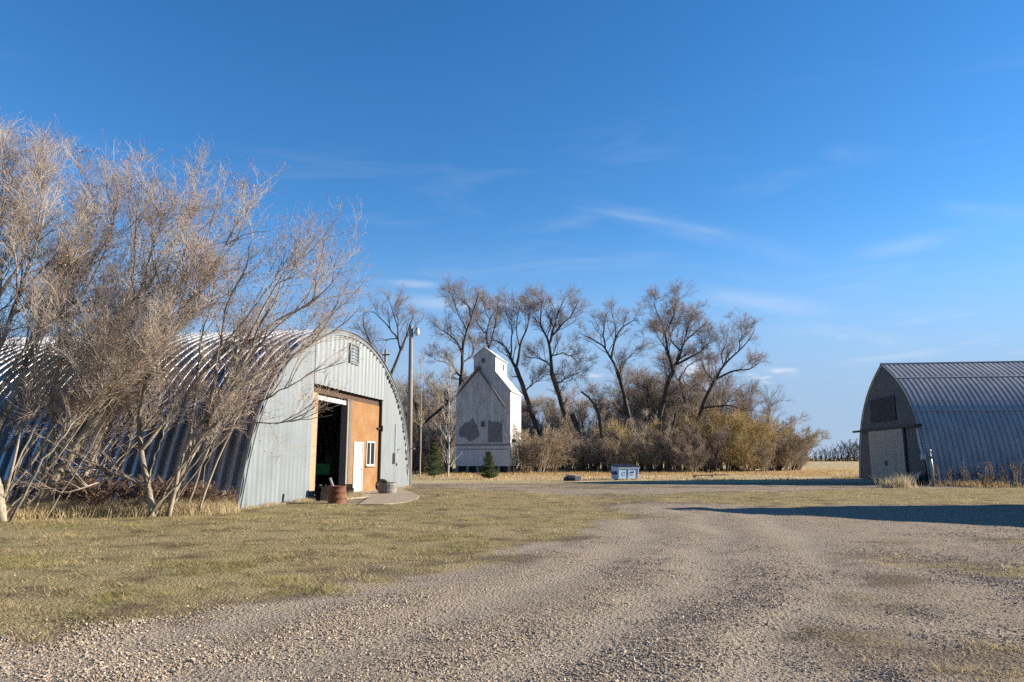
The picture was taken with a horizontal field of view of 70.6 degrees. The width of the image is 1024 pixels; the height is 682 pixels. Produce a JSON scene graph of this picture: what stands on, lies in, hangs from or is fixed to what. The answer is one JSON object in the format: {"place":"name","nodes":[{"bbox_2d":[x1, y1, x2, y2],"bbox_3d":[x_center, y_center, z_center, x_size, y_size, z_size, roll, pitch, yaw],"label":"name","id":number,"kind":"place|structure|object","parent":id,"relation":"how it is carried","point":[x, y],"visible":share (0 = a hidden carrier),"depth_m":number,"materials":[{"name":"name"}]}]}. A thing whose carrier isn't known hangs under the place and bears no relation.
{"place":"outdoors","nodes":[
{"label":"outdoors","id":0,"kind":"place"},
{"bbox_2d":[0,458,1023,681],"bbox_3d":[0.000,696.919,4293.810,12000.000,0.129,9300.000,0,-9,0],"label":"ground","id":1,"kind":"structure","parent":0,"point":[787,528],"depth_m":9.37,"materials":[{"name":"gravel"}]},
{"bbox_2d":[1,480,24,504],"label":"red shrub","id":2,"kind":"object","parent":1,"relation":"on","point":[10,494],"visible":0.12,"depth_m":19.60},
{"bbox_2d":[2,476,95,502],"bbox_3d":[-12.367,4.114,19.458,1.689,1.242,2.338,-9,-13,43],"label":"red shrub","id":3,"kind":"object","parent":1,"relation":"on","point":[63,494],"visible":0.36,"depth_m":19.33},
{"bbox_2d":[0,111,133,456],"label":"leaning maple","id":4,"kind":"object","parent":1,"relation":"on","point":[17,359],"visible":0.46,"depth_m":21.03,"materials":[{"name":"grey plant"}]},
{"bbox_2d":[34,470,114,502],"bbox_3d":[-12.211,4.234,20.564,2.584,1.372,1.867,-4,-10,24],"label":"red shrub","id":5,"kind":"object","parent":1,"relation":"on","point":[82,494],"visible":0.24,"depth_m":20.13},
{"bbox_2d":[61,471,140,508],"bbox_3d":[-11.285,4.076,19.402,1.778,1.307,2.460,-1,-9,6],"label":"red shrub","id":6,"kind":"object","parent":1,"relation":"on","point":[102,494],"visible":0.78,"depth_m":19.25,"materials":[{"name":"plant"}]},
{"bbox_2d":[0,139,242,521],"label":"leaning maple","id":7,"kind":"object","parent":1,"relation":"on","point":[83,377],"visible":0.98,"depth_m":18.12,"materials":[{"name":"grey plant"}]},
{"bbox_2d":[49,255,91,280],"bbox_3d":[-12.357,-2.018,20.173,1.044,0.815,0.907,0,-9,0],"label":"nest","id":8,"kind":"object","parent":7,"relation":"on","point":[70,266],"visible":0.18,"depth_m":20.10,"materials":[{"name":"brown plant"}]},
{"bbox_2d":[14,129,235,502],"bbox_3d":[-11.290,-0.614,20.737,6.276,11.200,3.496,0,-9,0],"label":"leaning maple","id":9,"kind":"object","parent":1,"relation":"on","point":[52,422],"visible":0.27,"depth_m":21.04,"materials":[{"name":"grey plant"}]},
{"bbox_2d":[1,140,251,517],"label":"leaning maple","id":10,"kind":"object","parent":1,"relation":"on","point":[43,494],"visible":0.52,"depth_m":19.02,"materials":[{"name":"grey plant"}]},
{"bbox_2d":[98,472,184,502],"bbox_3d":[-10.368,4.228,20.163,2.338,1.242,1.689,2,-9,-13],"label":"red shrub","id":11,"kind":"object","parent":1,"relation":"on","point":[128,496],"visible":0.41,"depth_m":20.09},
{"bbox_2d":[136,477,191,509],"bbox_3d":[-9.670,4.278,20.288,1.600,1.176,2.214,6,-11,-31],"label":"red shrub","id":12,"kind":"object","parent":1,"relation":"on","point":[160,493],"visible":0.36,"depth_m":19.82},
{"bbox_2d":[41,156,296,502],"bbox_3d":[-9.449,-0.215,20.930,6.770,10.494,4.237,0,-9,0],"label":"leaning maple","id":13,"kind":"object","parent":1,"relation":"on","point":[109,419],"visible":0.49,"depth_m":20.71,"materials":[{"name":"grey plant"}]},
{"bbox_2d":[139,476,216,503],"bbox_3d":[-9.642,4.354,20.576,1.511,1.111,2.091,-7,-12,39],"label":"red shrub","id":14,"kind":"object","parent":1,"relation":"on","point":[187,495],"visible":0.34,"depth_m":20.67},
{"bbox_2d":[2,158,370,517],"bbox_3d":[-8.416,-0.192,20.012,9.091,10.125,3.914,1,-9,-9],"label":"leaning maple","id":15,"kind":"object","parent":1,"relation":"on","point":[141,448],"visible":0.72,"depth_m":19.83,"materials":[{"name":"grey plant"}]},
{"bbox_2d":[0,329,410,508],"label":"quonset barn","id":16,"kind":"structure","parent":1,"relation":"on","point":[362,435],"depth_m":25.36,"materials":[{"name":"metal"}]},
{"bbox_2d":[315,457,338,485],"bbox_3d":[-8.375,6.239,34.134,1.700,1.544,4.700,-1,-9,8],"label":"green implement","id":17,"kind":"object","parent":16,"relation":"on","point":[326,471],"visible":0.22,"depth_m":32.13,"materials":[{"name":"paint"}]},
{"bbox_2d":[318,395,345,404],"bbox_3d":[-7.288,2.401,29.278,0.080,0.180,2.960,-1,-9,8],"label":"overhead door","id":18,"kind":"structure","parent":16,"relation":"in","point":[337,400],"depth_m":29.34,"materials":[{"name":"white paint"}]},
{"bbox_2d":[352,442,363,491],"bbox_3d":[-6.807,5.566,31.899,0.120,2.210,1.180,-1,-9,8],"label":"door","id":19,"kind":"structure","parent":16,"relation":"in","point":[358,446],"depth_m":31.94,"materials":[{"name":"white paint"}]},
{"bbox_2d":[365,441,375,466],"bbox_3d":[-6.555,5.241,33.518,0.140,1.170,1.240,-1,-9,8],"label":"window","id":20,"kind":"structure","parent":16,"relation":"in","point":[370,445],"depth_m":33.54,"materials":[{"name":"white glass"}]},
{"bbox_2d":[181,481,235,502],"bbox_3d":[-8.697,4.399,20.497,1.845,0.980,1.333,-3,-10,20],"label":"red shrub","id":21,"kind":"object","parent":1,"relation":"on","point":[209,493],"visible":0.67,"depth_m":20.47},
{"bbox_2d":[205,490,225,497],"bbox_3d":[-8.697,4.660,21.072,0.682,0.617,0.280,-2,-9,14],"label":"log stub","id":22,"kind":"object","parent":1,"relation":"on","point":[217,493],"visible":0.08,"depth_m":21.01,"materials":[{"name":"brown wood"}]},
{"bbox_2d":[206,491,239,506],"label":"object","id":23,"kind":"object","parent":1,"relation":"on","point":[233,495],"visible":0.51,"depth_m":20.92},
{"bbox_2d":[141,196,375,515],"bbox_3d":[-7.169,0.371,20.773,6.189,9.289,3.706,0,-9,0],"label":"leaning maple","id":24,"kind":"object","parent":1,"relation":"on","point":[226,380],"visible":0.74,"depth_m":20.57,"materials":[{"name":"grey plant"}]},
{"bbox_2d":[165,195,378,515],"bbox_3d":[-6.524,0.358,19.948,5.486,9.018,4.021,0,-9,0],"label":"leaning maple","id":25,"kind":"object","parent":1,"relation":"on","point":[246,359],"visible":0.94,"depth_m":19.62,"materials":[{"name":"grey plant"}]},
{"bbox_2d":[315,484,353,500],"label":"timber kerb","id":26,"kind":"structure","parent":1,"relation":"on","point":[321,493],"depth_m":26.55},
{"bbox_2d":[327,478,345,503],"bbox_3d":[-5.948,5.090,24.595,0.630,0.875,0.630,0,-9,0],"label":"burn drum","id":27,"kind":"object","parent":1,"relation":"on","point":[336,494],"visible":0.98,"depth_m":24.33,"materials":[{"name":"metal"}]},
{"bbox_2d":[312,488,418,504],"bbox_3d":[-5.474,6.465,29.951,3.919,0.212,12.728,0,-9,0],"label":"concrete pad","id":28,"kind":"object","parent":1,"relation":"on","point":[400,495],"visible":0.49,"depth_m":27.68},
{"bbox_2d":[375,479,387,489],"bbox_3d":[-5.636,6.271,31.370,0.580,0.580,0.200,3,-10,-20],"label":"old tyre","id":29,"kind":"object","parent":28,"relation":"on","point":[382,481],"visible":0.38,"depth_m":31.30,"materials":[{"name":"black rubber"}]},
{"bbox_2d":[377,482,397,492],"bbox_3d":[-5.388,6.341,31.258,0.932,0.450,0.922,0,-9,0],"label":"tub planter","id":30,"kind":"object","parent":28,"relation":"on","point":[389,487],"visible":0.98,"depth_m":30.91,"materials":[{"name":"grey wood"}]},
{"bbox_2d":[382,349,389,364],"bbox_3d":[-10.889,6.153,61.797,0.640,11.010,0.366,0,-9,0],"label":"utility pole","id":31,"kind":"object","parent":1,"relation":"on","point":[385,354],"visible":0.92,"depth_m":62.47,"materials":[{"name":"grey wood"}]},
{"bbox_2d":[349,283,428,418],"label":"cottonwood","id":32,"kind":"object","parent":1,"relation":"on","point":[401,347],"visible":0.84,"depth_m":77.95,"materials":[{"name":"brown plant"}]},
{"bbox_2d":[398,379,422,426],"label":"upright tree","id":33,"kind":"object","parent":1,"relation":"on","point":[406,398],"visible":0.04,"depth_m":92.55,"materials":[{"name":"brown plant"}]},
{"bbox_2d":[407,325,419,485],"bbox_3d":[-5.570,3.699,40.604,0.599,9.283,0.355,0,-9,0],"label":"light pole","id":34,"kind":"object","parent":1,"relation":"on","point":[410,394],"visible":0.94,"depth_m":40.67,"materials":[{"name":"grey wood"}]},
{"bbox_2d":[394,376,433,470],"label":"upright tree","id":35,"kind":"object","parent":1,"relation":"on","point":[416,399],"visible":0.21,"depth_m":85.86,"materials":[{"name":"brown plant"}]},
{"bbox_2d":[412,402,427,471],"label":"snag","id":36,"kind":"object","parent":1,"relation":"on","point":[416,407],"visible":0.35,"depth_m":77.42,"materials":[{"name":"brown plant"}]},
{"bbox_2d":[412,351,432,474],"bbox_3d":[-7.889,6.210,62.577,1.969,11.159,2.175,-3,-10,18],"label":"sapling","id":37,"kind":"object","parent":1,"relation":"on","point":[420,419],"visible":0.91,"depth_m":62.81,"materials":[{"name":"brown plant"}]},
{"bbox_2d":[394,367,456,469],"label":"upright tree","id":38,"kind":"object","parent":1,"relation":"on","point":[406,383],"visible":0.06,"depth_m":95.86,"materials":[{"name":"brown plant"}]},
{"bbox_2d":[412,421,440,471],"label":"grey shrub","id":39,"kind":"object","parent":1,"relation":"on","point":[415,455],"visible":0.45,"depth_m":73.44,"materials":[{"name":"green plant"}]},
{"bbox_2d":[420,372,435,465],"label":"sapling","id":40,"kind":"object","parent":1,"relation":"on","point":[428,428],"visible":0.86,"depth_m":71.66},
{"bbox_2d":[412,428,445,472],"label":"rosy shrub","id":41,"kind":"object","parent":1,"relation":"on","point":[434,440],"visible":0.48,"depth_m":74.59,"materials":[{"name":"brown plant"}]},
{"bbox_2d":[403,369,458,469],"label":"upright tree","id":42,"kind":"object","parent":1,"relation":"on","point":[434,394],"visible":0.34,"depth_m":87.86,"materials":[{"name":"brown plant"}]},
{"bbox_2d":[406,415,455,470],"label":"grey shrub","id":43,"kind":"object","parent":1,"relation":"on","point":[453,437],"visible":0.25,"depth_m":77.02,"materials":[{"name":"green plant"}]},
{"bbox_2d":[422,442,445,477],"bbox_3d":[-6.149,9.270,56.209,2.013,2.871,2.177,-9,-13,44],"label":"young spruce","id":44,"kind":"object","parent":1,"relation":"on","point":[434,459],"visible":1,"depth_m":56.10,"materials":[{"name":"green plant"}]},
{"bbox_2d":[438,389,452,471],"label":"snag","id":45,"kind":"object","parent":1,"relation":"on","point":[446,445],"visible":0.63,"depth_m":73.19,"materials":[{"name":"brown plant"}]},
{"bbox_2d":[435,346,460,476],"bbox_3d":[-5.365,5.819,59.783,2.416,11.032,3.740,0,-9,0],"label":"sapling","id":46,"kind":"object","parent":1,"relation":"on","point":[451,424],"visible":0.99,"depth_m":59.68,"materials":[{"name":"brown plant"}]},
{"bbox_2d":[420,273,486,387],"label":"cottonwood","id":47,"kind":"object","parent":1,"relation":"on","point":[464,339],"visible":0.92,"depth_m":92.97,"materials":[{"name":"brown plant"}]},
{"bbox_2d":[421,347,521,473],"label":"grain elevator","id":48,"kind":"object","parent":1,"relation":"on","point":[488,402],"visible":0.89,"depth_m":70.32,"materials":[{"name":"white"}]},
{"bbox_2d":[460,280,508,350],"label":"cottonwood","id":49,"kind":"object","parent":1,"relation":"on","point":[491,322],"visible":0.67,"depth_m":97.77,"materials":[{"name":"brown plant"}]},
{"bbox_2d":[478,451,499,478],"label":"young spruce","id":50,"kind":"object","parent":1,"relation":"on","point":[487,466],"visible":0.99,"depth_m":52.06,"materials":[{"name":"green plant"}]},
{"bbox_2d":[0,482,1023,681],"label":"lawn grass","id":51,"kind":"structure","parent":1,"relation":"on","point":[293,579],"depth_m":11.44,"materials":[{"name":"plant"}]},
{"bbox_2d":[6,466,1023,519],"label":"dry grass","id":52,"kind":"structure","parent":1,"relation":"on","point":[71,508],"depth_m":37.65,"materials":[{"name":"plant"}]},
{"bbox_2d":[475,287,557,471],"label":"cottonwood","id":53,"kind":"object","parent":1,"relation":"on","point":[522,384],"visible":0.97,"depth_m":83.97,"materials":[{"name":"brown plant"}]},
{"bbox_2d":[518,390,546,467],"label":"upright tree","id":54,"kind":"object","parent":1,"relation":"on","point":[536,404],"visible":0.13,"depth_m":97.80,"materials":[{"name":"brown plant"}]},
{"bbox_2d":[516,432,549,471],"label":"straw shrub","id":55,"kind":"object","parent":1,"relation":"on","point":[523,467],"visible":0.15,"depth_m":73.53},
{"bbox_2d":[513,415,571,472],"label":"straw shrub","id":56,"kind":"object","parent":1,"relation":"on","point":[527,451],"visible":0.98,"depth_m":69.61,"materials":[{"name":"plant"}]},
{"bbox_2d":[514,281,598,471],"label":"cottonwood","id":57,"kind":"object","parent":1,"relation":"on","point":[558,391],"visible":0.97,"depth_m":85.00,"materials":[{"name":"brown plant"}]},
{"bbox_2d":[532,426,581,472],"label":"straw shrub","id":58,"kind":"object","parent":1,"relation":"on","point":[558,451],"visible":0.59,"depth_m":71.44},
{"bbox_2d":[535,383,590,468],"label":"upright tree","id":59,"kind":"object","parent":1,"relation":"on","point":[547,405],"visible":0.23,"depth_m":103.90,"materials":[{"name":"brown plant"}]},
{"bbox_2d":[554,430,591,471],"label":"rosy shrub","id":60,"kind":"object","parent":1,"relation":"on","point":[570,464],"visible":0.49,"depth_m":75.79,"materials":[{"name":"brown plant"}]},
{"bbox_2d":[570,413,586,471],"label":"snag","id":61,"kind":"object","parent":1,"relation":"on","point":[576,425],"visible":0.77,"depth_m":81.18,"materials":[{"name":"brown plant"}]},
{"bbox_2d":[559,384,616,468],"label":"upright tree","id":62,"kind":"object","parent":1,"relation":"on","point":[580,409],"visible":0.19,"depth_m":100.08,"materials":[{"name":"brown plant"}]},
{"bbox_2d":[568,423,615,471],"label":"grey shrub","id":63,"kind":"object","parent":1,"relation":"on","point":[593,461],"visible":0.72,"depth_m":78.96,"materials":[{"name":"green plant"}]},
{"bbox_2d":[581,391,607,471],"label":"snag","id":64,"kind":"object","parent":1,"relation":"on","point":[604,467],"visible":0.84,"depth_m":81.37,"materials":[{"name":"brown plant"}]},
{"bbox_2d":[396,367,808,471],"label":"thicket","id":65,"kind":"object","parent":1,"relation":"on","point":[555,418],"visible":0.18,"depth_m":89.67,"materials":[{"name":"plant"}]},
{"bbox_2d":[571,295,651,452],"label":"cottonwood","id":66,"kind":"object","parent":1,"relation":"on","point":[620,366],"visible":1,"depth_m":87.58,"materials":[{"name":"brown plant"}]},
{"bbox_2d":[598,429,645,467],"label":"straw shrub","id":67,"kind":"object","parent":1,"relation":"on","point":[617,453],"visible":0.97,"depth_m":74.52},
{"bbox_2d":[610,464,639,479],"bbox_3d":[7.989,9.248,51.035,1.900,1.120,1.130,4,-10,-22],"label":"skip bin","id":68,"kind":"object","parent":1,"relation":"on","point":[623,471],"visible":0.99,"depth_m":50.69,"materials":[{"name":"blue metal"}]},
{"bbox_2d":[602,370,658,463],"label":"upright tree","id":69,"kind":"object","parent":1,"relation":"on","point":[645,405],"visible":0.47,"depth_m":93.14,"materials":[{"name":"brown plant"}]},
{"bbox_2d":[588,419,686,471],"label":"willow","id":70,"kind":"object","parent":1,"relation":"on","point":[628,444],"visible":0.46,"depth_m":79.24,"materials":[{"name":"brown plant"}]},
{"bbox_2d":[610,351,677,469],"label":"upright tree","id":71,"kind":"object","parent":1,"relation":"on","point":[637,371],"visible":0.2,"depth_m":95.92,"materials":[{"name":"brown plant"}]},
{"bbox_2d":[626,417,681,472],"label":"grey shrub","id":72,"kind":"object","parent":1,"relation":"on","point":[649,460],"visible":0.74,"depth_m":75.65,"materials":[{"name":"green plant"}]},
{"bbox_2d":[452,456,858,460],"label":"hedge","id":73,"kind":"object","parent":1,"relation":"on","point":[828,459],"visible":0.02,"depth_m":349.88,"materials":[{"name":"brown plant"}]},
{"bbox_2d":[627,362,689,469],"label":"upright tree","id":74,"kind":"object","parent":1,"relation":"on","point":[644,386],"visible":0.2,"depth_m":94.19,"materials":[{"name":"brown plant"}]},
{"bbox_2d":[667,413,676,471],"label":"snag","id":75,"kind":"object","parent":1,"relation":"on","point":[672,424],"visible":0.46,"depth_m":79.22,"materials":[{"name":"brown plant"}]},
{"bbox_2d":[649,422,695,472],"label":"rosy shrub","id":76,"kind":"object","parent":1,"relation":"on","point":[681,445],"visible":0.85,"depth_m":74.48,"materials":[{"name":"brown plant"}]},
{"bbox_2d":[631,277,720,471],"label":"cottonwood","id":77,"kind":"object","parent":1,"relation":"on","point":[664,332],"visible":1,"depth_m":84.42,"materials":[{"name":"brown plant"}]},
{"bbox_2d":[636,351,726,469],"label":"upright tree","id":78,"kind":"object","parent":1,"relation":"on","point":[696,401],"visible":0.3,"depth_m":92.24,"materials":[{"name":"brown plant"}]},
{"bbox_2d":[647,341,720,467],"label":"cottonwood","id":79,"kind":"object","parent":1,"relation":"on","point":[701,375],"visible":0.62,"depth_m":90.32,"materials":[{"name":"brown plant"}]},
{"bbox_2d":[668,437,711,471],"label":"straw shrub","id":80,"kind":"object","parent":1,"relation":"on","point":[692,460],"visible":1,"depth_m":71.89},
{"bbox_2d":[633,410,747,470],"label":"willow","id":81,"kind":"object","parent":1,"relation":"on","point":[701,425],"visible":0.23,"depth_m":83.02,"materials":[{"name":"brown plant"}]},
{"bbox_2d":[669,364,741,469],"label":"upright tree","id":82,"kind":"object","parent":1,"relation":"on","point":[713,398],"visible":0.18,"depth_m":95.87,"materials":[{"name":"brown plant"}]},
{"bbox_2d":[683,421,733,472],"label":"rosy shrub","id":83,"kind":"object","parent":1,"relation":"on","point":[716,448],"visible":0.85,"depth_m":75.30,"materials":[{"name":"brown plant"}]},
{"bbox_2d":[679,306,770,471],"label":"cottonwood","id":84,"kind":"object","parent":1,"relation":"on","point":[717,377],"visible":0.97,"depth_m":84.05,"materials":[{"name":"brown plant"}]},
{"bbox_2d":[667,410,782,471],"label":"willow","id":85,"kind":"object","parent":1,"relation":"on","point":[720,465],"visible":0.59,"depth_m":80.38,"materials":[{"name":"brown plant"}]},
{"bbox_2d":[702,375,762,462],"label":"upright tree","id":86,"kind":"object","parent":1,"relation":"on","point":[755,389],"visible":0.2,"depth_m":97.79,"materials":[{"name":"brown plant"}]},
{"bbox_2d":[693,405,774,470],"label":"willow","id":87,"kind":"object","parent":1,"relation":"on","point":[722,415],"visible":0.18,"depth_m":85.73,"materials":[{"name":"brown plant"}]},
{"bbox_2d":[697,422,779,471],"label":"willow","id":88,"kind":"object","parent":1,"relation":"on","point":[740,444],"visible":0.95,"depth_m":75.14,"materials":[{"name":"brown plant"}]},
{"bbox_2d":[694,408,809,471],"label":"willow","id":89,"kind":"object","parent":1,"relation":"on","point":[755,427],"visible":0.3,"depth_m":81.33,"materials":[{"name":"brown plant"}]},
{"bbox_2d":[722,378,793,468],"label":"upright tree","id":90,"kind":"object","parent":1,"relation":"on","point":[770,403],"visible":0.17,"depth_m":104.18,"materials":[{"name":"brown plant"}]},
{"bbox_2d":[739,436,777,471],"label":"straw shrub","id":91,"kind":"object","parent":1,"relation":"on","point":[767,456],"visible":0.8,"depth_m":77.38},
{"bbox_2d":[768,415,795,468],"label":"grey shrub","id":92,"kind":"object","parent":1,"relation":"on","point":[791,418],"visible":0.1,"depth_m":90.45,"materials":[{"name":"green plant"}]},
{"bbox_2d":[749,420,819,470],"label":"willow","id":93,"kind":"object","parent":1,"relation":"on","point":[778,467],"visible":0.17,"depth_m":87.11,"materials":[{"name":"brown plant"}]},
{"bbox_2d":[764,425,815,470],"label":"straw shrub","id":94,"kind":"object","parent":1,"relation":"on","point":[787,457],"visible":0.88,"depth_m":84.51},
{"bbox_2d":[774,426,829,469],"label":"willow","id":95,"kind":"object","parent":1,"relation":"on","point":[809,458],"visible":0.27,"depth_m":89.33,"materials":[{"name":"brown plant"}]},
{"bbox_2d":[836,442,845,460],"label":"tree","id":96,"kind":"object","parent":1,"relation":"on","point":[839,449],"visible":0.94,"depth_m":341.01,"materials":[{"name":"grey plant"}]},
{"bbox_2d":[841,438,851,460],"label":"tree","id":97,"kind":"object","parent":1,"relation":"on","point":[847,455],"visible":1,"depth_m":331.07,"materials":[{"name":"grey plant"}]},
{"bbox_2d":[805,479,900,482],"bbox_3d":[22.921,9.494,48.964,4.400,0.112,8.200,-1,-9,8],"label":"concrete slab","id":98,"kind":"object","parent":1,"relation":"on","point":[851,480],"depth_m":48.71,"materials":[{"name":"concrete"}]},
{"bbox_2d":[848,440,858,460],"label":"tree","id":99,"kind":"object","parent":1,"relation":"on","point":[856,445],"visible":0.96,"depth_m":331.24,"materials":[{"name":"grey plant"}]},
{"bbox_2d":[849,439,858,460],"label":"tree","id":100,"kind":"object","parent":1,"relation":"on","point":[853,452],"visible":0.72,"depth_m":340.43,"materials":[{"name":"grey plant"}]},
{"bbox_2d":[902,471,920,483],"bbox_3d":[23.959,8.175,43.466,0.331,0.757,2.722,-2,-9,11],"label":"steel sheet","id":101,"kind":"object","parent":1,"relation":"on","point":[915,476],"visible":0.71,"depth_m":42.88,"materials":[{"name":"metal"}]},
{"bbox_2d":[927,449,934,486],"bbox_3d":[22.622,6.982,38.985,0.275,2.280,0.210,0,-9,0],"label":"metal post","id":102,"kind":"object","parent":1,"relation":"on","point":[930,457],"visible":0.95,"depth_m":38.98,"materials":[{"name":"silver metal"}]},
{"bbox_2d":[852,361,1023,484],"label":"gothic arch barn","id":103,"kind":"structure","parent":1,"relation":"on","point":[970,414],"depth_m":44.52,"materials":[{"name":"metal"}]},
{"bbox_2d":[868,430,887,479],"bbox_3d":[25.168,7.852,49.767,0.110,3.310,3.050,-1,-9,8],"label":"sliding door","id":104,"kind":"structure","parent":103,"relation":"in","point":[877,448],"depth_m":49.70,"materials":[{"name":"grey paint"}]},
{"bbox_2d":[884,428,905,480],"bbox_3d":[24.760,7.366,46.769,0.110,3.310,3.020,-1,-9,8],"label":"sliding door","id":105,"kind":"structure","parent":103,"relation":"in","point":[895,457],"depth_m":46.71,"materials":[{"name":"grey paint"}]},
{"bbox_2d":[923,461,1023,486],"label":"dead weeds","id":106,"kind":"object","parent":1,"relation":"on","point":[981,475],"visible":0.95,"depth_m":39.78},
{"bbox_2d":[0,0,1023,457],"label":"sky","id":107,"kind":"structure","parent":0,"point":[848,175],"materials":[{"name":"blue"}]},
{"bbox_2d":[563,474,581,480],"bbox_3d":[4.021,9.130,48.367,1.160,0.400,0.750,0,-9,-3],"label":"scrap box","id":108,"kind":"object","parent":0,"point":[568,477],"visible":1,"depth_m":48.01,"materials":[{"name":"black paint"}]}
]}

